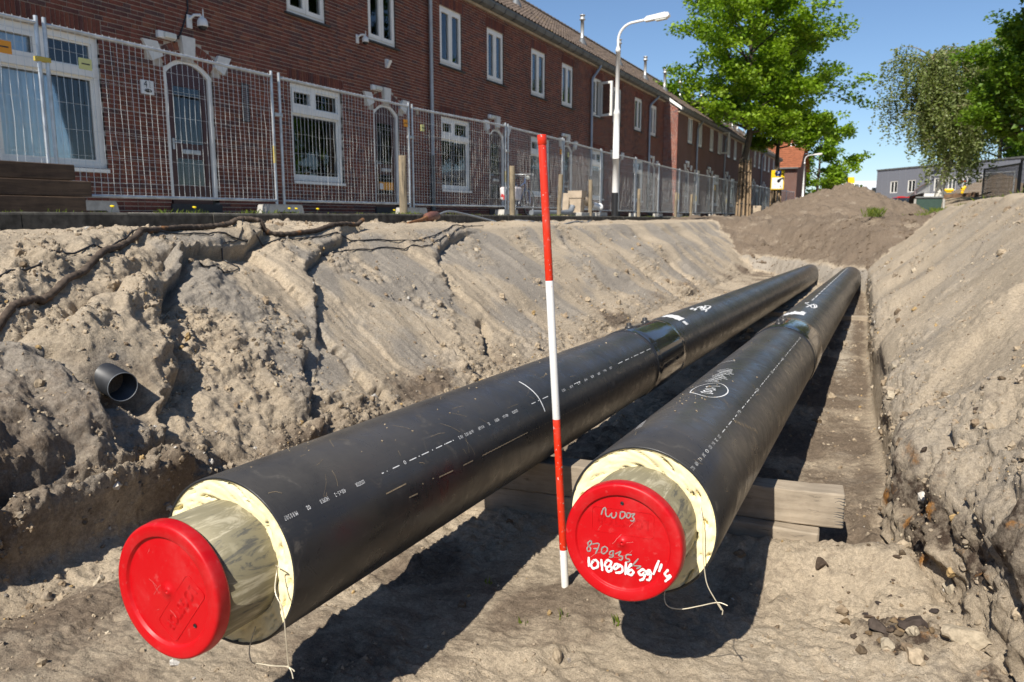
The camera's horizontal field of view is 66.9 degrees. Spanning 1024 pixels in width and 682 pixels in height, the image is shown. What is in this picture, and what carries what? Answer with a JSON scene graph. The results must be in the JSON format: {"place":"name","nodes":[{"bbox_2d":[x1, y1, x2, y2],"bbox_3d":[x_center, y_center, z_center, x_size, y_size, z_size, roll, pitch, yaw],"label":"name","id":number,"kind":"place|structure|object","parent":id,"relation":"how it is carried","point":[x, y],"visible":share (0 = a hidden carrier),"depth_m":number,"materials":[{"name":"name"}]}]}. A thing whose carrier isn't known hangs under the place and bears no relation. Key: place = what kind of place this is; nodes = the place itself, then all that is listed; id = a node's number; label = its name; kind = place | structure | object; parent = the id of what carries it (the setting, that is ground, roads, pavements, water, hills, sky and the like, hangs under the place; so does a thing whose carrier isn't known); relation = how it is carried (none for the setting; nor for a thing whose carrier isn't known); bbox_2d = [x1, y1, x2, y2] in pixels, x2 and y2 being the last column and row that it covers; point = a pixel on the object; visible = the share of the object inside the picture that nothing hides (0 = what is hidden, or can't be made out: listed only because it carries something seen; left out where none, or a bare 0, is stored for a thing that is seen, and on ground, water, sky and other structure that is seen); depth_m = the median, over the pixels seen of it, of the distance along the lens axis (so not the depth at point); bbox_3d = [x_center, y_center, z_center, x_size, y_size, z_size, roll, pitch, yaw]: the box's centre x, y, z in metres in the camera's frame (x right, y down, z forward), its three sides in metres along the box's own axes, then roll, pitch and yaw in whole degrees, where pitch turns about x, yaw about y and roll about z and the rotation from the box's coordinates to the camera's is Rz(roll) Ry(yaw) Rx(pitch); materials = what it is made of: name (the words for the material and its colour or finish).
{"place":"outdoors","nodes":[
{"label":"outdoors","id":0,"kind":"place"},
{"bbox_2d":[0,193,1023,681],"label":"ground","id":1,"kind":"structure","parent":0,"point":[386,603],"depth_m":3.91,"materials":[{"name":"soil"}]},
{"bbox_2d":[94,363,137,401],"bbox_3d":[-2.237,0.145,4.109,0.768,0.247,0.152,7,12,39],"label":"drain pipe","id":2,"kind":"object","parent":1,"relation":"on","point":[105,374],"visible":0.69,"depth_m":3.92,"materials":[{"name":"grey plastic"}]},
{"bbox_2d":[0,216,364,330],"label":"old cable","id":3,"kind":"object","parent":1,"relation":"on","point":[44,299],"visible":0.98,"depth_m":5.14,"materials":[{"name":"plastic"}]},
{"bbox_2d":[199,219,242,272],"bbox_3d":[-2.119,-0.727,5.854,0.164,0.376,1.086,-1,9,-5],"label":"thin cable","id":4,"kind":"object","parent":1,"relation":"on","point":[222,255],"visible":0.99,"depth_m":5.79,"materials":[{"name":"black plastic"}]},
{"bbox_2d":[0,224,483,276],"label":"thin cable","id":5,"kind":"object","parent":1,"relation":"on","point":[80,250],"visible":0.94,"depth_m":5.93,"materials":[{"name":"black plastic"}]},
{"bbox_2d":[323,225,471,255],"bbox_3d":[-1.007,-1.122,8.403,0.220,0.238,3.420,3,10,20],"label":"thin cable","id":6,"kind":"object","parent":1,"relation":"on","point":[395,247],"visible":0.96,"depth_m":7.92,"materials":[{"name":"black plastic"}]},
{"bbox_2d":[407,210,495,223],"bbox_3d":[-0.974,-1.799,11.237,0.413,0.191,2.712,4,10,23],"label":"cable","id":7,"kind":"object","parent":1,"relation":"on","point":[431,216],"visible":0.94,"depth_m":11.04,"materials":[{"name":"grey plastic"}]},
{"bbox_2d":[119,264,818,678],"bbox_3d":[2.927,-0.441,9.562,0.504,0.852,17.297,4,10,25],"label":"insulated pipe","id":8,"kind":"object","parent":1,"relation":"on","point":[259,550],"visible":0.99,"depth_m":2.26,"materials":[{"name":"plastic"}]},
{"bbox_2d":[0,197,1023,681],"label":"loose clods","id":9,"kind":"object","parent":1,"relation":"on","point":[912,651],"visible":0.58,"depth_m":4.46,"materials":[{"name":"soil"}]},
{"bbox_2d":[2,187,1023,626],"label":"grass","id":10,"kind":"structure","parent":1,"relation":"on","point":[876,211],"depth_m":13.21,"materials":[{"name":"green plant"}]},
{"bbox_2d":[537,134,568,587],"bbox_3d":[0.151,0.152,2.774,0.134,1.730,0.032,-1,9,-8],"label":"ranging pole","id":11,"kind":"object","parent":1,"relation":"on","point":[543,167],"visible":0.91,"depth_m":2.75,"materials":[{"name":"metal"}]},
{"bbox_2d":[471,488,818,541],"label":"timber beam","id":12,"kind":"structure","parent":1,"relation":"on","point":[529,501],"depth_m":3.61,"materials":[{"name":"wood"}]},
{"bbox_2d":[502,456,844,527],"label":"timber beam","id":13,"kind":"structure","parent":12,"relation":"on","point":[812,504],"depth_m":3.33,"materials":[{"name":"wood"}]},
{"bbox_2d":[566,267,860,614],"bbox_3d":[3.507,-0.341,8.728,0.503,0.774,14.792,4,10,25],"label":"insulated pipe","id":14,"kind":"object","parent":1,"relation":"on","point":[658,497],"visible":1,"depth_m":2.33,"materials":[{"name":"plastic"}]},
{"bbox_2d":[762,311,867,320],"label":"timber beam","id":15,"kind":"structure","parent":1,"relation":"on","point":[778,314],"depth_m":10.67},
{"bbox_2d":[815,557,828,569],"bbox_3d":[1.213,0.877,3.033,0.048,0.044,0.056,4,10,25],"label":"soil clod","id":16,"kind":"object","parent":1,"relation":"on","point":[821,562],"visible":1,"depth_m":3.02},
{"bbox_2d":[868,617,888,634],"bbox_3d":[1.236,0.962,2.613,0.069,0.047,0.051,4,10,25],"label":"soil clod","id":17,"kind":"object","parent":1,"relation":"on","point":[875,624],"visible":1,"depth_m":2.60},
{"bbox_2d":[812,376,1005,660],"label":"dark clods","id":18,"kind":"object","parent":1,"relation":"on","point":[862,649],"visible":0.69,"depth_m":2.64,"materials":[{"name":"soil"}]},
{"bbox_2d":[897,615,928,629],"bbox_3d":[1.328,0.934,2.587,0.092,0.045,0.062,-1,9,-4],"label":"soil clod","id":19,"kind":"object","parent":1,"relation":"on","point":[918,620],"visible":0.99,"depth_m":2.57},
{"bbox_2d":[940,624,991,650],"bbox_3d":[1.463,0.955,2.504,0.144,0.079,0.080,4,10,25],"label":"soil clod","id":20,"kind":"object","parent":1,"relation":"on","point":[975,639],"visible":0.97,"depth_m":2.48,"materials":[{"name":"stone"}]},
{"bbox_2d":[560,21,669,216],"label":"terraced house","id":21,"kind":"structure","parent":0,"point":[649,99],"depth_m":33.08,"materials":[{"name":"brick"}]},
{"bbox_2d":[633,160,642,201],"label":"window","id":22,"kind":"structure","parent":21,"relation":"in","point":[640,162],"depth_m":32.63,"materials":[{"name":"glass"}]},
{"bbox_2d":[634,97,642,132],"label":"window","id":23,"kind":"structure","parent":21,"relation":"in","point":[637,127],"depth_m":31.77,"materials":[{"name":"white paint"}]},
{"bbox_2d":[651,105,657,137],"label":"window","id":24,"kind":"structure","parent":21,"relation":"in","point":[653,109],"depth_m":33.86,"materials":[{"name":"white paint"}]},
{"bbox_2d":[678,91,744,215],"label":"terraced house","id":25,"kind":"structure","parent":0,"point":[736,140],"depth_m":47.83,"materials":[{"name":"brick"}]},
{"bbox_2d":[702,107,754,167],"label":"terraced house","id":26,"kind":"structure","parent":0,"point":[742,144],"depth_m":52.30,"materials":[{"name":"brick"}]},
{"bbox_2d":[702,106,764,205],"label":"terraced house","id":27,"kind":"structure","parent":0,"point":[757,165],"depth_m":56.78,"materials":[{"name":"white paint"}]},
{"bbox_2d":[727,122,774,208],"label":"terraced house","id":28,"kind":"structure","parent":0,"point":[768,157],"depth_m":61.30,"materials":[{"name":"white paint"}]},
{"bbox_2d":[526,0,1023,192],"label":"sky","id":29,"kind":"structure","parent":0,"point":[885,25],"materials":[{"name":"blue"}]},
{"bbox_2d":[941,196,995,207],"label":"raised ground","id":30,"kind":"structure","parent":0,"point":[951,201],"depth_m":35.30,"materials":[{"name":"sand"}]},
{"bbox_2d":[915,179,930,196],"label":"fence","id":31,"kind":"object","parent":30,"relation":"on","point":[922,191],"visible":0.23,"depth_m":52.59,"materials":[{"name":"metal"}]},
{"bbox_2d":[913,196,944,210],"bbox_3d":[17.402,-5.575,32.410,1.200,0.897,0.850,4,10,25],"label":"waste container","id":32,"kind":"object","parent":30,"relation":"on","point":[936,202],"visible":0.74,"depth_m":32.06,"materials":[{"name":"green plastic"}]},
{"bbox_2d":[868,38,1021,195],"bbox_3d":[21.441,-10.506,38.415,6.033,8.359,5.762,-4,10,-25],"label":"birch tree","id":33,"kind":"object","parent":30,"relation":"on","point":[938,94],"visible":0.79,"depth_m":37.96,"materials":[{"name":"green plant"}]},
{"bbox_2d":[943,192,989,199],"bbox_3d":[22.427,-6.974,38.311,2.076,0.795,0.420,4,10,25],"label":"board stack","id":34,"kind":"object","parent":30,"relation":"on","point":[972,194],"visible":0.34,"depth_m":38.24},
{"bbox_2d":[929,171,1015,195],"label":"fence","id":35,"kind":"object","parent":30,"relation":"on","point":[980,179],"visible":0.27,"depth_m":50.15,"materials":[{"name":"metal"}]},
{"bbox_2d":[948,8,1023,192],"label":"maple tree","id":36,"kind":"object","parent":30,"relation":"on","point":[997,92],"visible":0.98,"depth_m":30.82,"materials":[{"name":"green plant"}]},
{"bbox_2d":[953,173,1023,196],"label":"soil heap","id":37,"kind":"object","parent":30,"relation":"on","point":[975,187],"visible":0.3,"depth_m":55.36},
{"bbox_2d":[976,60,1023,157],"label":"dark tree","id":38,"kind":"object","parent":30,"relation":"on","point":[1013,149],"visible":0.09,"depth_m":59.92,"materials":[{"name":"green plant"}]},
{"bbox_2d":[981,163,1019,197],"bbox_3d":[22.203,-7.167,35.357,0.090,1.800,7.908,4,10,21],"label":"fence","id":39,"kind":"object","parent":30,"relation":"on","point":[1006,180],"visible":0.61,"depth_m":35.14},
{"bbox_2d":[1011,117,1023,140],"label":"park tree","id":40,"kind":"object","parent":30,"relation":"on","point":[1020,136],"visible":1,"depth_m":29.24,"materials":[{"name":"green plant"}]},
{"bbox_2d":[1017,158,1023,192],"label":"fence","id":41,"kind":"object","parent":30,"relation":"on","point":[1021,173],"visible":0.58,"depth_m":31.49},
{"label":"pavement","id":42,"kind":"structure","parent":0,"visible":0},
{"bbox_2d":[0,12,50,162],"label":"fence","id":43,"kind":"object","parent":42,"relation":"on","point":[5,47],"visible":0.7,"depth_m":8.12,"materials":[{"name":"metal"}]},
{"bbox_2d":[0,195,86,211],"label":"timber baulk","id":44,"kind":"object","parent":42,"relation":"on","point":[13,203],"visible":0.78,"depth_m":7.36,"materials":[{"name":"wood"}]},
{"bbox_2d":[0,178,91,196],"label":"timber baulk","id":45,"kind":"object","parent":44,"relation":"on","point":[31,187],"visible":0.98,"depth_m":7.40,"materials":[{"name":"wood"}]},
{"bbox_2d":[0,160,74,180],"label":"timber baulk","id":46,"kind":"object","parent":45,"relation":"on","point":[28,170],"visible":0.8,"depth_m":7.35,"materials":[{"name":"wood"}]},
{"bbox_2d":[86,201,119,211],"bbox_3d":[-4.823,-1.511,8.742,0.230,0.136,0.740,4,10,23],"label":"fence weight","id":47,"kind":"object","parent":42,"relation":"on","point":[99,206],"visible":0.3,"depth_m":8.84,"materials":[{"name":"concrete"}]},
{"bbox_2d":[33,17,277,203],"bbox_3d":[-4.244,-2.662,9.819,0.068,2.015,3.547,4,10,25],"label":"fence","id":48,"kind":"object","parent":47,"relation":"on","point":[84,63],"visible":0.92,"depth_m":9.41,"materials":[{"name":"metal"}]},
{"bbox_2d":[0,0,274,212],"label":"terraced house","id":49,"kind":"structure","parent":42,"relation":"on","point":[236,33],"depth_m":10.93,"materials":[{"name":"brick"}]},
{"bbox_2d":[0,18,109,172],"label":"window","id":50,"kind":"structure","parent":49,"relation":"in","point":[90,117],"depth_m":9.83,"materials":[{"name":"white paint"}]},
{"bbox_2d":[186,9,207,30],"bbox_3d":[-4.661,-4.762,11.478,0.298,0.310,0.156,-3,10,-16],"label":"security camera","id":51,"kind":"object","parent":49,"relation":"attached to","point":[202,23],"visible":1,"depth_m":11.44,"materials":[{"name":"white plastic"}]},
{"bbox_2d":[257,204,303,212],"bbox_3d":[-3.450,-1.967,11.574,0.230,0.136,0.740,5,10,28],"label":"fence weight","id":52,"kind":"object","parent":42,"relation":"on","point":[267,208],"visible":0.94,"depth_m":11.39,"materials":[{"name":"concrete"}]},
{"bbox_2d":[0,212,675,230],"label":"kerb","id":53,"kind":"structure","parent":42,"relation":"on","point":[33,220],"depth_m":7.80,"materials":[{"name":"concrete"}]},
{"bbox_2d":[274,72,410,207],"bbox_3d":[-2.695,-3.170,12.972,0.068,2.015,3.546,4,10,26],"label":"fence","id":54,"kind":"object","parent":42,"relation":"on","point":[406,122],"visible":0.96,"depth_m":12.65,"materials":[{"name":"metal"}]},
{"bbox_2d":[267,0,435,213],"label":"terraced house","id":55,"kind":"structure","parent":42,"relation":"on","point":[312,42],"depth_m":15.01,"materials":[{"name":"brick"}]},
{"bbox_2d":[284,0,330,27],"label":"window","id":56,"kind":"structure","parent":55,"relation":"in","point":[309,10],"depth_m":13.74,"materials":[{"name":"white paint"}]},
{"bbox_2d":[289,83,345,185],"bbox_3d":[-3.587,-3.741,14.224,0.170,1.720,1.440,4,10,25],"label":"window","id":57,"kind":"structure","parent":55,"relation":"in","point":[330,111],"depth_m":14.26,"materials":[{"name":"white paint"}]},
{"bbox_2d":[367,0,400,50],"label":"window","id":58,"kind":"structure","parent":55,"relation":"in","point":[380,15],"depth_m":15.71,"materials":[{"name":"white paint"}]},
{"bbox_2d":[398,155,407,213],"bbox_3d":[-1.722,-2.410,12.268,0.128,1.028,0.128,4,10,25],"label":"wooden post","id":59,"kind":"object","parent":42,"relation":"on","point":[402,185],"visible":0.88,"depth_m":12.21,"materials":[{"name":"brown wood"}]},
{"bbox_2d":[395,207,426,213],"bbox_3d":[-1.898,-2.457,14.685,0.230,0.136,0.740,5,10,27],"label":"fence weight","id":60,"kind":"object","parent":42,"relation":"on","point":[419,210],"visible":0.68,"depth_m":14.62,"materials":[{"name":"concrete"}]},
{"bbox_2d":[407,104,505,213],"bbox_3d":[-1.036,-3.650,16.025,0.068,2.015,3.547,5,11,30],"label":"fence","id":61,"kind":"object","parent":42,"relation":"on","point":[411,137],"visible":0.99,"depth_m":15.81,"materials":[{"name":"metal"}]},
{"bbox_2d":[432,0,532,214],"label":"terraced house","id":62,"kind":"structure","parent":42,"relation":"on","point":[478,60],"depth_m":19.46,"materials":[{"name":"brick"}]},
{"bbox_2d":[439,5,465,72],"bbox_3d":[-1.506,-7.053,18.178,0.314,1.339,1.180,4,10,25],"label":"window","id":63,"kind":"structure","parent":62,"relation":"in","point":[450,25],"depth_m":18.15,"materials":[{"name":"white paint"}]},
{"bbox_2d":[441,117,471,192],"bbox_3d":[-1.474,-4.479,18.802,0.362,1.720,1.440,4,10,25],"label":"window","id":64,"kind":"structure","parent":62,"relation":"in","point":[447,179],"depth_m":18.84,"materials":[{"name":"white paint"}]},
{"bbox_2d":[486,28,506,86],"bbox_3d":[-0.512,-7.384,20.231,0.316,1.339,1.110,4,10,25],"label":"window","id":65,"kind":"structure","parent":62,"relation":"in","point":[494,39],"depth_m":20.21,"materials":[{"name":"white paint"}]},
{"bbox_2d":[495,209,517,214],"bbox_3d":[-0.121,-2.926,17.667,0.230,0.136,0.740,5,10,26],"label":"fence weight","id":66,"kind":"object","parent":42,"relation":"on","point":[502,211],"visible":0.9,"depth_m":17.39,"materials":[{"name":"concrete"}]},
{"bbox_2d":[504,124,562,209],"bbox_3d":[0.600,-4.130,19.081,0.070,2.015,3.547,4,10,25],"label":"fence","id":67,"kind":"object","parent":66,"relation":"on","point":[537,153],"visible":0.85,"depth_m":18.64,"materials":[{"name":"metal"}]},
{"bbox_2d":[509,166,514,214],"bbox_3d":[0.006,-3.012,15.836,0.125,1.108,0.126,4,10,25],"label":"wooden post","id":68,"kind":"object","parent":42,"relation":"on","point":[512,189],"visible":0.91,"depth_m":15.78,"materials":[{"name":"brown wood"}]},
{"bbox_2d":[500,174,534,214],"bbox_3d":[0.201,-3.741,19.883,0.623,1.092,1.820,4,10,25],"label":"bicycle","id":69,"kind":"object","parent":42,"relation":"on","point":[519,192],"visible":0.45,"depth_m":19.72,"materials":[{"name":"metal"}]},
{"bbox_2d":[529,204,574,214],"bbox_3d":[0.997,-3.180,18.782,0.154,0.269,2.040,6,11,33],"label":"drain bend","id":70,"kind":"object","parent":42,"relation":"on","point":[570,210],"visible":0.85,"depth_m":18.81,"materials":[{"name":"grey plastic"}]},
{"bbox_2d":[505,0,601,215],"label":"terraced house","id":71,"kind":"structure","parent":42,"relation":"on","point":[557,60],"depth_m":24.00,"materials":[{"name":"brick"}]},
{"bbox_2d":[530,48,547,100],"bbox_3d":[0.747,-7.780,22.690,0.196,1.339,1.180,4,10,25],"label":"window","id":72,"kind":"structure","parent":71,"relation":"in","point":[537,58],"depth_m":22.68,"materials":[{"name":"white paint"}]},
{"bbox_2d":[531,137,549,196],"bbox_3d":[0.726,-5.210,23.339,0.361,1.720,1.440,4,10,25],"label":"window","id":73,"kind":"structure","parent":71,"relation":"in","point":[533,139],"depth_m":23.19,"materials":[{"name":"glass"}]},
{"bbox_2d":[561,63,574,109],"bbox_3d":[1.742,-8.111,24.743,0.196,1.339,1.110,4,10,25],"label":"window","id":74,"kind":"structure","parent":71,"relation":"in","point":[566,98],"depth_m":24.74,"materials":[{"name":"white paint"}]},
{"bbox_2d":[557,174,562,215],"bbox_3d":[1.111,-3.346,18.092,0.159,1.068,0.106,-7,11,-37],"label":"wooden post","id":75,"kind":"object","parent":42,"relation":"on","point":[560,186],"visible":0.91,"depth_m":18.04,"materials":[{"name":"brown wood"}]},
{"bbox_2d":[519,0,637,215],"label":"terraced house","id":76,"kind":"structure","parent":42,"relation":"on","point":[604,99],"depth_m":28.47,"materials":[{"name":"brick"}]},
{"bbox_2d":[592,150,603,199],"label":"window","id":77,"kind":"structure","parent":76,"relation":"in","point":[594,181],"depth_m":27.98,"materials":[{"name":"glass"}]},
{"bbox_2d":[593,78,612,119],"bbox_3d":[3.124,-8.498,27.143,0.591,1.339,1.180,4,10,25],"label":"window","id":78,"kind":"structure","parent":76,"relation":"in","point":[600,84],"depth_m":27.40,"materials":[{"name":"white paint"}]},
{"bbox_2d":[571,212,594,215],"bbox_3d":[1.842,-3.271,20.028,0.300,0.090,0.950,5,10,27],"label":"concrete slab","id":79,"kind":"object","parent":42,"relation":"on","point":[579,214],"depth_m":19.64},
{"bbox_2d":[562,191,602,215],"bbox_3d":[1.875,-3.596,20.325,0.575,0.643,1.276,7,12,39],"label":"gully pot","id":80,"kind":"object","parent":79,"relation":"on","point":[578,200],"visible":0.87,"depth_m":19.91,"materials":[{"name":"beige concrete"}]},
{"bbox_2d":[588,180,591,215],"bbox_3d":[2.024,-3.630,20.003,0.108,1.038,0.111,4,10,25],"label":"wooden post","id":81,"kind":"object","parent":42,"relation":"on","point":[590,197],"visible":0.91,"depth_m":19.96,"materials":[{"name":"brown wood"}]},
{"bbox_2d":[593,212,606,215],"bbox_3d":[2.730,-3.912,23.986,0.230,0.136,0.740,4,10,24],"label":"fence weight","id":82,"kind":"object","parent":42,"relation":"on","point":[600,213],"visible":0.91,"depth_m":23.72,"materials":[{"name":"concrete"}]},
{"bbox_2d":[599,149,635,212],"bbox_3d":[3.485,-5.114,25.384,0.060,2.015,3.547,5,10,26],"label":"fence","id":83,"kind":"object","parent":82,"relation":"on","point":[605,176],"visible":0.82,"depth_m":25.62,"materials":[{"name":"metal"}]},
{"bbox_2d":[611,12,669,215],"bbox_3d":[3.283,-5.734,19.943,1.405,5.020,0.170,4,10,25],"label":"street lamp","id":84,"kind":"object","parent":42,"relation":"on","point":[661,16],"visible":0.97,"depth_m":20.14,"materials":[{"name":"white metal"}]},
{"bbox_2d":[634,157,658,212],"bbox_3d":[4.969,-5.604,28.515,0.060,2.015,3.546,4,10,23],"label":"fence","id":85,"kind":"object","parent":42,"relation":"on","point":[654,183],"visible":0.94,"depth_m":28.45,"materials":[{"name":"metal"}]},
{"bbox_2d":[601,46,712,216],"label":"terraced house","id":86,"kind":"structure","parent":42,"relation":"on","point":[686,125],"depth_m":36.69,"materials":[{"name":"brown brick"}]},
{"bbox_2d":[687,118,693,145],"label":"window","id":87,"kind":"structure","parent":86,"relation":"in","point":[690,121],"depth_m":37.38,"materials":[{"name":"white paint"}]},
{"bbox_2d":[658,164,679,213],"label":"fence","id":88,"kind":"object","parent":42,"relation":"on","point":[663,185],"visible":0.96,"depth_m":31.55,"materials":[{"name":"metal"}]},
{"bbox_2d":[640,69,729,216],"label":"terraced house","id":89,"kind":"structure","parent":42,"relation":"on","point":[717,139],"depth_m":43.29,"materials":[{"name":"brick"}]},
{"bbox_2d":[718,132,729,155],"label":"window","id":90,"kind":"structure","parent":89,"relation":"in","point":[720,136],"depth_m":44.05,"materials":[{"name":"white paint"}]},
{"bbox_2d":[678,169,696,213],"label":"fence","id":91,"kind":"object","parent":42,"relation":"on","point":[682,200],"visible":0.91,"depth_m":34.61,"materials":[{"name":"metal"}]},
{"bbox_2d":[696,173,713,213],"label":"fence","id":92,"kind":"object","parent":42,"relation":"on","point":[711,205],"visible":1,"depth_m":37.91,"materials":[{"name":"metal"}]},
{"bbox_2d":[713,176,727,213],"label":"fence","id":93,"kind":"object","parent":42,"relation":"on","point":[722,189],"visible":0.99,"depth_m":40.97,"materials":[{"name":"metal"}]},
{"bbox_2d":[726,180,738,213],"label":"fence","id":94,"kind":"object","parent":42,"relation":"on","point":[727,190],"visible":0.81,"depth_m":43.54,"materials":[{"name":"metal"}]},
{"bbox_2d":[735,158,751,216],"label":"tree guard","id":95,"kind":"object","parent":42,"relation":"on","point":[739,192],"visible":0.87,"depth_m":40.40,"materials":[{"name":"brown wood"}]},
{"bbox_2d":[760,187,768,209],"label":"fence","id":96,"kind":"object","parent":42,"relation":"on","point":[763,199],"visible":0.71,"depth_m":53.21,"materials":[{"name":"metal"}]},
{"bbox_2d":[653,0,881,216],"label":"street tree","id":97,"kind":"object","parent":42,"relation":"on","point":[746,74],"visible":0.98,"depth_m":38.12,"materials":[{"name":"green plant"}]},
{"bbox_2d":[769,169,781,206],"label":"tree guard","id":98,"kind":"object","parent":42,"relation":"on","point":[772,195],"visible":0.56,"depth_m":51.43,"materials":[{"name":"brown wood"}]},
{"bbox_2d":[768,141,809,200],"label":"end house","id":99,"kind":"structure","parent":42,"relation":"on","point":[792,164],"depth_m":73.77,"materials":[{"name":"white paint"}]},
{"bbox_2d":[738,24,852,202],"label":"street tree","id":100,"kind":"object","parent":42,"relation":"on","point":[814,120],"visible":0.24,"depth_m":49.81,"materials":[{"name":"green plant"}]},
{"bbox_2d":[771,170,784,189],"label":"parking sign","id":101,"kind":"object","parent":100,"relation":"attached to","point":[777,179],"visible":1,"depth_m":51.05,"materials":[{"name":"yellow plastic"}]},
{"bbox_2d":[799,110,875,194],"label":"street tree","id":102,"kind":"object","parent":42,"relation":"on","point":[835,173],"visible":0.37,"depth_m":85.67,"materials":[{"name":"green plant"}]},
{"bbox_3d":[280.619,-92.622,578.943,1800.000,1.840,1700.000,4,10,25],"label":"far ground","id":103,"kind":"structure","parent":0,"visible":0},
{"bbox_2d":[749,182,931,215],"bbox_3d":[11.769,-4.995,27.739,6.800,1.356,7.198,4,10,25],"label":"soil heap","id":104,"kind":"object","parent":103,"relation":"on","point":[848,198],"visible":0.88,"depth_m":26.09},
{"bbox_2d":[842,181,876,192],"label":"pale block","id":105,"kind":"structure","parent":103,"relation":"on","point":[870,185],"depth_m":147.58,"materials":[{"name":"white"}]},
{"bbox_2d":[876,156,1023,198],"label":"grey hall","id":106,"kind":"structure","parent":103,"relation":"on","point":[895,182],"depth_m":66.01,"materials":[{"name":"white paint"}]},
{"bbox_3d":[1.354,-3.417,20.803,0.230,0.136,0.740,4,10,25],"label":"fence weight","id":107,"kind":"object","parent":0,"visible":0},
{"bbox_2d":[562,138,601,211],"bbox_3d":[2.028,-4.625,22.237,0.068,2.015,3.547,4,10,23],"label":"fence","id":108,"kind":"object","parent":107,"relation":"on","point":[568,145],"visible":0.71,"depth_m":21.79,"materials":[{"name":"metal"}]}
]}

